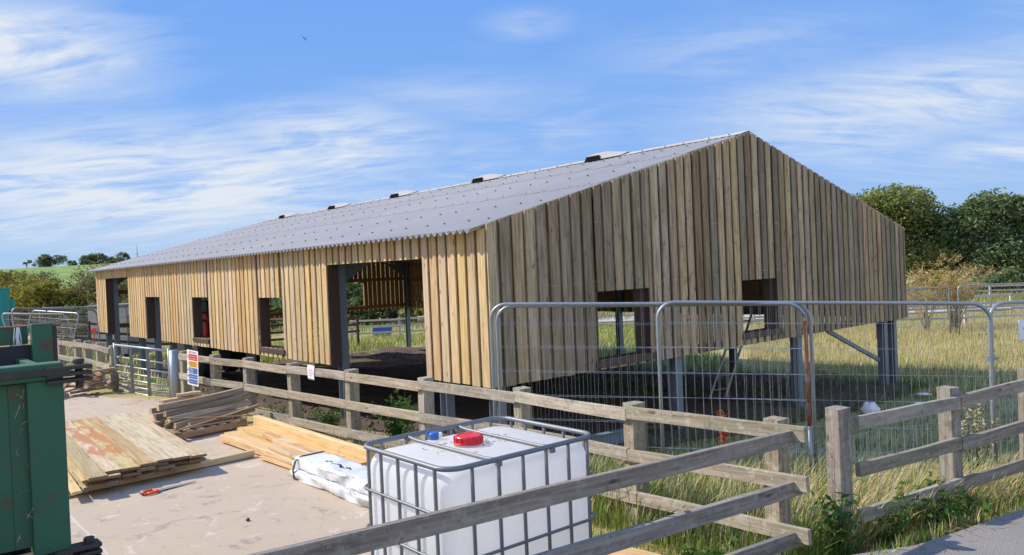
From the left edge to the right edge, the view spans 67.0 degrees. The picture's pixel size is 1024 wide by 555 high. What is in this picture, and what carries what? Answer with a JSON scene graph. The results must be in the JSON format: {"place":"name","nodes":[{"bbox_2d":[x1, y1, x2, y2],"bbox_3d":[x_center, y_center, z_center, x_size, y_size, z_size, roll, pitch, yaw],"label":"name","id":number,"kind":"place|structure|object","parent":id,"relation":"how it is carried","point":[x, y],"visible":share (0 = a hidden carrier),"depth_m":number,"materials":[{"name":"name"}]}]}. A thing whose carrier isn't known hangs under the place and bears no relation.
{"place":"outdoors","nodes":[
{"label":"outdoors","id":0,"kind":"place"},
{"bbox_2d":[22,335,376,385],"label":"meadow grass","id":1,"kind":"structure","parent":0,"point":[151,357],"depth_m":36.20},
{"bbox_2d":[0,261,418,298],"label":"hill","id":2,"kind":"structure","parent":0,"point":[63,272],"depth_m":178.60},
{"bbox_2d":[0,269,93,299],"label":"bush","id":3,"kind":"object","parent":2,"relation":"on","point":[42,274],"visible":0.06,"depth_m":77.89,"materials":[{"name":"green plant"}]},
{"bbox_2d":[32,254,68,266],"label":"tree","id":4,"kind":"object","parent":2,"relation":"on","point":[46,260],"visible":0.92,"depth_m":225.22,"materials":[{"name":"green plant"}]},
{"bbox_2d":[77,252,110,264],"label":"tree","id":5,"kind":"object","parent":2,"relation":"on","point":[83,259],"visible":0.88,"depth_m":225.07,"materials":[{"name":"green plant"}]},
{"bbox_2d":[0,258,1023,554],"bbox_3d":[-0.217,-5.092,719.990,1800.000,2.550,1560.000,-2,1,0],"label":"ground","id":6,"kind":"structure","parent":0,"point":[1002,412],"depth_m":17.42,"materials":[{"name":"plant"}]},
{"bbox_2d":[0,288,15,326],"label":"site container","id":7,"kind":"object","parent":6,"relation":"on","point":[6,303],"visible":0.56,"depth_m":37.89,"materials":[{"name":"metal"}]},
{"bbox_2d":[0,269,59,332],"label":"bush","id":8,"kind":"object","parent":6,"relation":"on","point":[8,279],"visible":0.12,"depth_m":61.18,"materials":[{"name":"green plant"}]},
{"bbox_2d":[1,313,75,351],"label":"fence panel","id":9,"kind":"object","parent":6,"relation":"on","point":[45,314],"visible":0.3,"depth_m":28.28,"materials":[{"name":"metal"}]},
{"bbox_2d":[23,310,78,362],"bbox_3d":[-16.207,2.267,26.723,3.102,2.280,0.654,-2,1,26],"label":"fence panel","id":10,"kind":"object","parent":6,"relation":"on","point":[59,322],"visible":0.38,"depth_m":26.63,"materials":[{"name":"metal"}]},
{"bbox_2d":[9,279,96,333],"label":"bush","id":11,"kind":"object","parent":6,"relation":"on","point":[33,296],"visible":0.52,"depth_m":55.05,"materials":[{"name":"green plant"}]},
{"bbox_2d":[11,307,100,358],"bbox_3d":[-15.972,2.171,27.419,0.600,2.434,3.604,-2,1,19],"label":"fence panel","id":12,"kind":"object","parent":6,"relation":"on","point":[52,309],"visible":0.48,"depth_m":27.75,"materials":[{"name":"metal"}]},
{"bbox_2d":[28,334,118,390],"bbox_3d":[-12.475,2.395,21.747,0.312,1.356,8.741,-3,1,-43],"label":"timber fence","id":13,"kind":"object","parent":6,"relation":"on","point":[78,345],"visible":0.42,"depth_m":20.17,"materials":[{"name":"wood"}]},
{"bbox_2d":[113,343,170,397],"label":"field gate","id":14,"kind":"structure","parent":13,"relation":"attached to","point":[131,367],"depth_m":17.66,"materials":[{"name":"metal"}]},
{"bbox_2d":[39,305,133,356],"bbox_3d":[-17.869,2.281,32.320,3.574,2.222,0.600,-3,1,-10],"label":"fence panel","id":15,"kind":"object","parent":6,"relation":"on","point":[126,354],"visible":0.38,"depth_m":32.33,"materials":[{"name":"metal"}]},
{"bbox_2d":[64,275,127,334],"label":"bush","id":16,"kind":"object","parent":6,"relation":"on","point":[90,285],"visible":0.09,"depth_m":57.21,"materials":[{"name":"green plant"}]},
{"bbox_2d":[57,297,160,341],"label":"bush","id":17,"kind":"object","parent":6,"relation":"on","point":[83,316],"visible":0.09,"depth_m":51.84,"materials":[{"name":"green plant"}]},
{"bbox_2d":[62,259,159,298],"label":"bush","id":18,"kind":"object","parent":6,"relation":"on","point":[78,275],"visible":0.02,"depth_m":75.77,"materials":[{"name":"green plant"}]},
{"bbox_2d":[83,303,154,355],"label":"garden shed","id":19,"kind":"structure","parent":6,"relation":"on","point":[122,316],"depth_m":36.49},
{"bbox_2d":[13,317,296,341],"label":"timber fence","id":20,"kind":"object","parent":6,"relation":"on","point":[86,324],"visible":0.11,"depth_m":47.04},
{"bbox_2d":[169,350,180,397],"bbox_3d":[-7.221,2.236,16.584,0.200,1.360,0.200,-2,1,0],"label":"gate post","id":21,"kind":"object","parent":6,"relation":"on","point":[174,366],"visible":0.83,"depth_m":16.50,"materials":[{"name":"metal"}]},
{"bbox_2d":[8,310,359,345],"bbox_3d":[-14.343,2.716,36.708,16.122,3.386,0.310,-3,1,-41],"label":"timber fence","id":22,"kind":"object","parent":6,"relation":"on","point":[356,324],"visible":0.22,"depth_m":33.47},
{"bbox_2d":[64,387,370,554],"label":"concrete yard","id":23,"kind":"structure","parent":6,"relation":"on","point":[209,510],"depth_m":8.16,"materials":[{"name":"concrete"}]},
{"bbox_2d":[0,323,102,554],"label":"green skip","id":24,"kind":"object","parent":23,"relation":"on","point":[34,506],"visible":1,"depth_m":4.92,"materials":[{"name":"paint"}]},
{"bbox_2d":[69,450,253,495],"bbox_3d":[-4.385,2.432,9.647,0.094,0.091,2.459,-2,1,45],"label":"bearer","id":25,"kind":"object","parent":23,"relation":"on","point":[226,458],"visible":0.53,"depth_m":9.97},
{"bbox_2d":[68,472,81,494],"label":"board","id":26,"kind":"object","parent":25,"relation":"on","point":[74,487],"visible":0.2,"depth_m":8.85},
{"bbox_2d":[67,465,102,490],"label":"board","id":27,"kind":"object","parent":25,"relation":"on","point":[84,486],"visible":0.18,"depth_m":8.90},
{"bbox_2d":[86,479,105,484],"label":"board","id":28,"kind":"object","parent":27,"relation":"on","point":[101,480],"visible":0.09,"depth_m":8.95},
{"bbox_2d":[67,456,100,483],"bbox_3d":[-6.062,2.352,10.524,0.202,0.040,4.216,-3,1,-37],"label":"board","id":29,"kind":"object","parent":28,"relation":"on","point":[77,472],"visible":0.15,"depth_m":9.18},
{"bbox_2d":[66,433,107,480],"bbox_3d":[-5.988,2.313,10.496,0.204,0.038,4.296,-3,1,-37],"label":"board","id":30,"kind":"object","parent":29,"relation":"on","point":[88,467],"visible":0.58,"depth_m":9.54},
{"bbox_2d":[101,478,119,486],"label":"board","id":31,"kind":"object","parent":25,"relation":"on","point":[115,481],"visible":0.09,"depth_m":8.98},
{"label":"board","id":32,"kind":"object","parent":31,"relation":"on","visible":0},
{"bbox_2d":[102,472,120,479],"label":"board","id":33,"kind":"object","parent":32,"relation":"on","point":[114,475],"visible":0.07,"depth_m":8.99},
{"bbox_2d":[65,421,122,473],"bbox_3d":[-5.945,2.306,10.759,0.203,0.037,4.258,-3,1,-37],"label":"board","id":34,"kind":"object","parent":33,"relation":"on","point":[105,462],"visible":0.74,"depth_m":10.18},
{"bbox_2d":[162,417,246,438],"bbox_3d":[-5.229,2.415,12.848,1.232,0.121,1.834,-3,1,-39],"label":"pallet","id":35,"kind":"object","parent":23,"relation":"on","point":[194,431],"visible":0.38,"depth_m":12.28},
{"bbox_2d":[173,407,250,428],"bbox_3d":[-4.871,2.283,12.652,0.111,0.103,1.380,6,7,37],"label":"rail offcut","id":36,"kind":"object","parent":35,"relation":"on","point":[180,424],"visible":0.62,"depth_m":12.38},
{"bbox_2d":[167,400,250,422],"bbox_3d":[-4.956,2.196,12.730,0.125,0.114,1.452,-10,-2,37],"label":"rail offcut","id":37,"kind":"object","parent":36,"relation":"on","point":[207,411],"visible":0.93,"depth_m":12.68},
{"bbox_2d":[163,393,249,416],"bbox_3d":[-5.027,2.106,12.789,0.125,0.109,1.469,-5,2,40],"label":"rail offcut","id":38,"kind":"object","parent":37,"relation":"on","point":[201,406],"visible":1,"depth_m":12.72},
{"bbox_2d":[156,387,243,410],"bbox_3d":[-5.145,2.014,12.836,0.123,0.118,1.480,-3,3,41],"label":"rail offcut","id":39,"kind":"object","parent":38,"relation":"on","point":[199,399],"visible":1,"depth_m":12.75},
{"bbox_2d":[188,407,254,425],"bbox_3d":[-4.730,2.283,12.666,0.072,0.090,1.238,-11,-2,34],"label":"rail offcut","id":40,"kind":"object","parent":35,"relation":"on","point":[249,410],"visible":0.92,"depth_m":12.64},
{"bbox_2d":[224,430,272,446],"bbox_3d":[-3.316,2.389,10.772,0.274,0.044,3.306,-3,1,-39],"label":"timber","id":41,"kind":"object","parent":23,"relation":"on","point":[250,437],"visible":0.22,"depth_m":11.54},
{"bbox_2d":[272,437,318,454],"bbox_3d":[-2.562,2.296,10.037,0.172,0.080,2.406,-3,1,-40],"label":"timber","id":42,"kind":"object","parent":41,"relation":"on","point":[282,442],"visible":0.36,"depth_m":10.61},
{"bbox_2d":[220,433,291,460],"bbox_3d":[-3.504,2.376,10.677,0.133,0.110,2.504,-3,1,-41],"label":"timber","id":43,"kind":"object","parent":23,"relation":"on","point":[244,444],"visible":0.63,"depth_m":10.95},
{"bbox_2d":[259,455,294,469],"bbox_3d":[-2.771,2.377,9.727,0.141,0.048,1.606,-3,1,-42],"label":"timber","id":44,"kind":"object","parent":23,"relation":"on","point":[287,466],"visible":0.31,"depth_m":9.93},
{"bbox_2d":[264,453,292,465],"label":"timber","id":45,"kind":"object","parent":44,"relation":"on","point":[279,459],"visible":0.3,"depth_m":9.95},
{"bbox_2d":[265,449,291,459],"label":"timber","id":46,"kind":"object","parent":45,"relation":"on","point":[274,453],"visible":0.26,"depth_m":10.11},
{"bbox_2d":[268,445,301,457],"bbox_3d":[-2.687,2.259,9.761,0.123,0.046,1.605,-3,1,-42],"label":"timber","id":47,"kind":"object","parent":46,"relation":"on","point":[284,451],"visible":0.49,"depth_m":10.04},
{"bbox_2d":[237,425,366,464],"bbox_3d":[-3.095,2.375,11.025,0.314,0.047,3.603,-3,1,-40],"label":"timber","id":48,"kind":"object","parent":23,"relation":"on","point":[256,430],"visible":0.49,"depth_m":11.26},
{"bbox_2d":[262,431,319,452],"bbox_3d":[-2.872,2.303,10.434,0.134,0.083,2.606,-3,1,-36],"label":"timber","id":49,"kind":"object","parent":48,"relation":"on","point":[269,435],"visible":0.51,"depth_m":10.61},
{"bbox_2d":[289,451,368,507],"bbox_3d":[-1.762,2.236,8.566,0.491,0.276,2.352,-3,1,-41],"label":"wrapped package","id":50,"kind":"object","parent":23,"relation":"on","point":[341,477],"visible":0.65,"depth_m":8.64,"materials":[{"name":"plastic"}]},
{"bbox_2d":[364,416,595,554],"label":"liquid tank","id":51,"kind":"object","parent":23,"relation":"on","point":[418,477],"visible":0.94,"depth_m":4.79,"materials":[{"name":"white plastic"}]},
{"bbox_2d":[248,430,803,554],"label":"timber fence","id":52,"kind":"object","parent":23,"relation":"on","point":[385,535],"visible":0.9,"depth_m":4.59,"materials":[{"name":"wood"}]},
{"bbox_2d":[177,300,259,377],"bbox_3d":[-11.029,2.098,28.749,2.059,3.164,3.278,-3,1,-40],"label":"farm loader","id":53,"kind":"object","parent":6,"relation":"on","point":[204,369],"visible":0.18,"depth_m":27.54,"materials":[{"name":"metal"}]},
{"bbox_2d":[259,286,367,328],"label":"bush","id":54,"kind":"object","parent":6,"relation":"on","point":[275,304],"visible":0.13,"depth_m":59.74,"materials":[{"name":"green plant"}]},
{"bbox_2d":[253,415,374,463],"bbox_3d":[-2.979,2.299,11.192,0.100,0.184,3.706,-3,1,-40],"label":"timber","id":55,"kind":"object","parent":6,"relation":"on","point":[335,444],"visible":0.77,"depth_m":10.89,"materials":[{"name":"wood"}]},
{"bbox_2d":[309,406,344,425],"bbox_3d":[-2.933,2.237,12.243,0.534,0.429,0.555,-2,1,20],"label":"weed","id":56,"kind":"object","parent":6,"relation":"on","point":[330,419],"visible":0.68,"depth_m":12.22,"materials":[{"name":"green plant"}]},
{"bbox_2d":[318,272,422,323],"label":"bush","id":57,"kind":"object","parent":6,"relation":"on","point":[354,290],"visible":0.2,"depth_m":58.16,"materials":[{"name":"green plant"}]},
{"bbox_2d":[364,394,418,436],"bbox_3d":[-1.694,2.039,11.035,0.796,0.726,0.454,-3,1,-17],"label":"weed","id":58,"kind":"object","parent":6,"relation":"on","point":[393,427],"visible":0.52,"depth_m":11.03,"materials":[{"name":"green plant"}]},
{"bbox_2d":[392,388,418,433],"bbox_3d":[-1.448,1.926,10.724,0.500,0.913,0.342,-2,1,19],"label":"weed","id":59,"kind":"object","parent":6,"relation":"on","point":[406,430],"visible":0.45,"depth_m":10.75,"materials":[{"name":"green plant"}]},
{"bbox_2d":[66,320,751,371],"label":"meadow grass","id":60,"kind":"structure","parent":6,"relation":"on","point":[421,339],"depth_m":39.66,"materials":[{"name":"plant"}]},
{"bbox_2d":[178,350,811,554],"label":"timber fence","id":61,"kind":"object","parent":6,"relation":"on","point":[633,416],"visible":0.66,"depth_m":7.52,"materials":[{"name":"wood"}]},
{"bbox_2d":[187,349,198,386],"bbox_3d":[-6.324,1.790,15.314,0.488,0.720,0.011,-2,1,41],"label":"safety sign","id":62,"kind":"object","parent":61,"relation":"attached to","point":[192,369],"visible":1,"depth_m":15.30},
{"bbox_2d":[88,130,906,434],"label":"barn","id":63,"kind":"structure","parent":6,"relation":"on","point":[725,217],"depth_m":16.31,"materials":[{"name":"wood"}]},
{"bbox_2d":[192,297,213,342],"bbox_3d":[-8.717,1.182,22.051,0.402,1.286,1.296,-3,1,-40],"label":"window frame","id":64,"kind":"structure","parent":63,"relation":"in","point":[196,301],"depth_m":22.46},
{"bbox_2d":[259,296,292,353],"bbox_3d":[-5.539,1.108,18.312,0.402,1.310,1.416,-3,1,-40],"label":"window frame","id":65,"kind":"structure","parent":63,"relation":"in","point":[264,308],"depth_m":18.75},
{"bbox_2d":[584,287,655,368],"bbox_3d":[1.936,0.881,14.058,1.572,1.346,0.402,-3,1,-40],"label":"window frame","id":66,"kind":"structure","parent":63,"relation":"in","point":[643,340],"depth_m":14.38,"materials":[{"name":"wood"}]},
{"bbox_2d":[729,278,782,339],"bbox_3d":[5.308,0.655,16.928,1.536,1.262,0.402,-3,1,-40],"label":"window frame","id":67,"kind":"structure","parent":63,"relation":"in","point":[770,290],"depth_m":17.25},
{"bbox_2d":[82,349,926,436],"bbox_3d":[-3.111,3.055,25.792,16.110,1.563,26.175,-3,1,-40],"label":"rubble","id":68,"kind":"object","parent":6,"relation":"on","point":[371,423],"visible":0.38,"depth_m":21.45,"materials":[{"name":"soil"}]},
{"bbox_2d":[57,287,1023,341],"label":"rough grass","id":69,"kind":"structure","parent":6,"relation":"on","point":[984,299],"depth_m":56.90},
{"bbox_2d":[489,302,819,480],"bbox_3d":[1.503,1.327,8.767,3.729,2.195,0.600,-2,1,12],"label":"fence panel","id":70,"kind":"object","parent":6,"relation":"on","point":[649,304],"visible":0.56,"depth_m":8.72,"materials":[{"name":"metal"}]},
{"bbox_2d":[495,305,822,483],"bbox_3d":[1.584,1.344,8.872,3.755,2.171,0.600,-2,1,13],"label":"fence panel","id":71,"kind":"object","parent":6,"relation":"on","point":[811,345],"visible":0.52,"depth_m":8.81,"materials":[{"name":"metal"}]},
{"bbox_2d":[592,522,730,554],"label":"yard edge grass","id":72,"kind":"structure","parent":6,"relation":"on","point":[666,550],"depth_m":6.46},
{"bbox_2d":[349,293,1023,338],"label":"timber fence","id":73,"kind":"object","parent":6,"relation":"on","point":[399,324],"visible":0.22,"depth_m":46.00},
{"bbox_2d":[672,536,739,554],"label":"weed","id":74,"kind":"object","parent":6,"relation":"on","point":[706,551],"visible":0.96,"depth_m":5.80,"materials":[{"name":"green plant"}]},
{"bbox_2d":[589,443,1023,554],"bbox_3d":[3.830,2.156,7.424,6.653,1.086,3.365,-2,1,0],"label":"seeding grass","id":75,"kind":"structure","parent":6,"relation":"on","point":[684,489],"depth_m":7.09,"materials":[{"name":"plant"}]},
{"bbox_2d":[656,300,997,489],"bbox_3d":[3.394,1.306,8.428,3.711,2.233,0.600,-2,1,6],"label":"fence panel","id":76,"kind":"object","parent":6,"relation":"on","point":[953,303],"visible":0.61,"depth_m":8.40,"materials":[{"name":"metal"}]},
{"bbox_2d":[808,487,861,554],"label":"bramble","id":77,"kind":"object","parent":6,"relation":"on","point":[836,513],"visible":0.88,"depth_m":5.85,"materials":[{"name":"green plant"}]},
{"bbox_2d":[860,402,880,413],"bbox_3d":[8.032,2.906,17.340,0.396,0.255,0.348,-2,1,0],"label":"plastic bag","id":78,"kind":"object","parent":6,"relation":"on","point":[872,406],"visible":0.88,"depth_m":17.25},
{"bbox_2d":[725,476,1023,554],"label":"verge grass","id":79,"kind":"structure","parent":6,"relation":"on","point":[823,547],"depth_m":5.94,"materials":[{"name":"plant"}]},
{"bbox_2d":[743,304,1023,334],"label":"timber fence","id":80,"kind":"object","parent":6,"relation":"on","point":[965,317],"visible":0.22,"depth_m":37.58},
{"bbox_2d":[861,489,921,550],"bbox_3d":[2.987,1.955,6.092,0.542,0.551,0.268,-2,1,20],"label":"bramble","id":81,"kind":"object","parent":6,"relation":"on","point":[897,515],"visible":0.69,"depth_m":6.06,"materials":[{"name":"green plant"}]},
{"bbox_2d":[790,367,1023,550],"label":"timber fence","id":82,"kind":"object","parent":6,"relation":"on","point":[952,444],"visible":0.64,"depth_m":6.43,"materials":[{"name":"wood"}]},
{"bbox_2d":[794,490,1023,554],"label":"verge grass","id":83,"kind":"structure","parent":6,"relation":"on","point":[916,538],"depth_m":5.80,"materials":[{"name":"plant"}]},
{"bbox_2d":[851,182,970,285],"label":"tree","id":84,"kind":"object","parent":6,"relation":"on","point":[893,203],"visible":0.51,"depth_m":77.10,"materials":[{"name":"green plant"}]},
{"bbox_2d":[875,287,950,338],"bbox_3d":[16.476,1.427,31.777,3.397,1.980,0.060,-3,1,-9],"label":"fence panel","id":85,"kind":"object","parent":6,"relation":"on","point":[948,298],"visible":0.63,"depth_m":31.88,"materials":[{"name":"metal"}]},
{"bbox_2d":[904,270,959,291],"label":"hedge bush","id":86,"kind":"object","parent":6,"relation":"on","point":[927,279],"visible":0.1,"depth_m":68.96,"materials":[{"name":"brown plant"}]},
{"bbox_2d":[894,471,993,531],"bbox_3d":[3.507,1.907,6.288,0.727,0.547,0.670,-2,1,0],"label":"weed","id":87,"kind":"object","parent":6,"relation":"on","point":[945,509],"visible":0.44,"depth_m":6.26,"materials":[{"name":"green plant"}]},
{"bbox_2d":[904,249,996,330],"bbox_3d":[19.483,0.646,35.263,4.704,3.902,2.794,-2,1,0],"label":"golden shrub","id":88,"kind":"object","parent":6,"relation":"on","point":[942,283],"visible":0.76,"depth_m":35.09,"materials":[{"name":"brown plant"}]},
{"bbox_2d":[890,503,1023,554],"bbox_3d":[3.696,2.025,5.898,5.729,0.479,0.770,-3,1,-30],"label":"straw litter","id":89,"kind":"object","parent":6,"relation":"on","point":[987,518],"visible":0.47,"depth_m":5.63,"materials":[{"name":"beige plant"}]},
{"bbox_2d":[922,187,1023,278],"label":"tree","id":90,"kind":"object","parent":6,"relation":"on","point":[975,231],"visible":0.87,"depth_m":75.84,"materials":[{"name":"green plant"}]},
{"bbox_2d":[931,266,1023,297],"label":"hedge bush","id":91,"kind":"object","parent":6,"relation":"on","point":[1011,274],"visible":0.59,"depth_m":67.32,"materials":[{"name":"green plant"}]},
{"bbox_2d":[961,403,999,467],"bbox_3d":[4.807,1.808,7.951,0.416,1.125,0.474,-2,1,43],"label":"thistle","id":92,"kind":"object","parent":6,"relation":"on","point":[978,429],"visible":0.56,"depth_m":7.94,"materials":[{"name":"green plant"}]},
{"bbox_2d":[957,282,1023,333],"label":"fence panel","id":93,"kind":"object","parent":6,"relation":"on","point":[958,290],"visible":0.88,"depth_m":31.44,"materials":[{"name":"metal"}]},
{"bbox_2d":[987,300,1023,466],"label":"fence panel","id":94,"kind":"object","parent":6,"relation":"on","point":[994,307],"visible":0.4,"depth_m":8.38,"materials":[{"name":"metal"}]},
{"bbox_2d":[0,0,1023,268],"label":"sky","id":95,"kind":"structure","parent":0,"point":[132,127],"materials":[{"name":"blue"}]},
{"bbox_2d":[119,347,931,455],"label":"soil","id":96,"kind":"structure","parent":0,"point":[367,362],"depth_m":21.46,"materials":[{"name":"soil"}]},
{"bbox_2d":[588,428,623,443],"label":"steel beam","id":97,"kind":"structure","parent":96,"relation":"on","point":[614,435],"depth_m":13.12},
{"bbox_2d":[708,279,762,398],"bbox_3d":[5.761,1.425,19.709,1.880,3.185,0.164,-3,1,-21],"label":"ladder","id":98,"kind":"object","parent":96,"relation":"on","point":[740,347],"visible":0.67,"depth_m":19.63,"materials":[{"name":"metal"}]},
{"bbox_2d":[457,357,947,455],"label":"shaded grass","id":99,"kind":"structure","parent":0,"point":[724,391],"depth_m":21.33,"materials":[{"name":"plant"}]},
{"bbox_2d":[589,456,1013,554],"bbox_3d":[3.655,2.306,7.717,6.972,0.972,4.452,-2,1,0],"label":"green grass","id":100,"kind":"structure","parent":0,"point":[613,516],"depth_m":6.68,"materials":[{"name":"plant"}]},
{"bbox_2d":[599,304,1023,323],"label":"track","id":101,"kind":"structure","parent":0,"point":[612,318],"depth_m":51.77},
{"bbox_2d":[746,309,1023,397],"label":"meadow grass","id":102,"kind":"structure","parent":0,"point":[858,341],"depth_m":28.54,"materials":[{"name":"plant"}]},
{"bbox_2d":[855,508,1023,554],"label":"road","id":103,"kind":"structure","parent":0,"point":[1008,539],"depth_m":5.36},
{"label":"timber","id":104,"kind":"object","parent":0,"visible":0},
{"bbox_2d":[608,547,661,554],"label":"timber","id":105,"kind":"object","parent":104,"relation":"on","point":[631,551],"visible":0.16,"depth_m":6.03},
{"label":"board","id":106,"kind":"object","parent":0,"visible":0},
{"bbox_2d":[136,465,154,471],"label":"board","id":107,"kind":"object","parent":106,"relation":"on","point":[150,467],"visible":0.09,"depth_m":9.29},
{"bbox_2d":[84,417,157,466],"bbox_3d":[-5.666,2.292,11.042,0.204,0.037,4.288,-3,1,-37],"label":"board","id":108,"kind":"object","parent":107,"relation":"on","point":[136,454],"visible":0.85,"depth_m":10.53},
{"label":"board","id":109,"kind":"object","parent":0,"visible":0},
{"bbox_2d":[71,419,140,471],"bbox_3d":[-5.786,2.300,10.874,0.201,0.039,4.280,-3,1,-37],"label":"board","id":110,"kind":"object","parent":109,"relation":"on","point":[120,457],"visible":0.79,"depth_m":10.44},
{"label":"board","id":111,"kind":"object","parent":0,"visible":0},
{"bbox_2d":[111,414,189,460],"bbox_3d":[-5.374,2.276,11.299,0.203,0.040,4.272,-3,1,-37],"label":"board","id":112,"kind":"object","parent":111,"relation":"on","point":[174,452],"visible":0.83,"depth_m":10.77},
{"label":"board","id":113,"kind":"object","parent":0,"visible":0},
{"bbox_2d":[122,412,206,458],"bbox_3d":[-5.207,2.269,11.384,0.203,0.038,4.272,-3,1,-37],"label":"board","id":114,"kind":"object","parent":113,"relation":"on","point":[192,451],"visible":0.83,"depth_m":10.98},
{"bbox_3d":[-6.743,2.505,12.128,0.093,0.089,1.905,-2,1,39],"label":"bearer","id":115,"kind":"object","parent":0,"visible":0},
{"bbox_2d":[153,469,168,472],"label":"board","id":116,"kind":"object","parent":115,"relation":"on","point":[155,471],"visible":0.07,"depth_m":9.49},
{"bbox_2d":[157,462,175,469],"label":"board","id":117,"kind":"object","parent":116,"relation":"on","point":[168,466],"visible":0.09,"depth_m":9.49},
{"bbox_2d":[153,461,167,466],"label":"board","id":118,"kind":"object","parent":117,"relation":"on","point":[162,463],"visible":0.07,"depth_m":9.49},
{"bbox_2d":[98,415,172,462],"bbox_3d":[-5.513,2.284,11.159,0.203,0.039,4.169,-3,1,-37],"label":"board","id":119,"kind":"object","parent":118,"relation":"on","point":[154,452],"visible":0.82,"depth_m":10.71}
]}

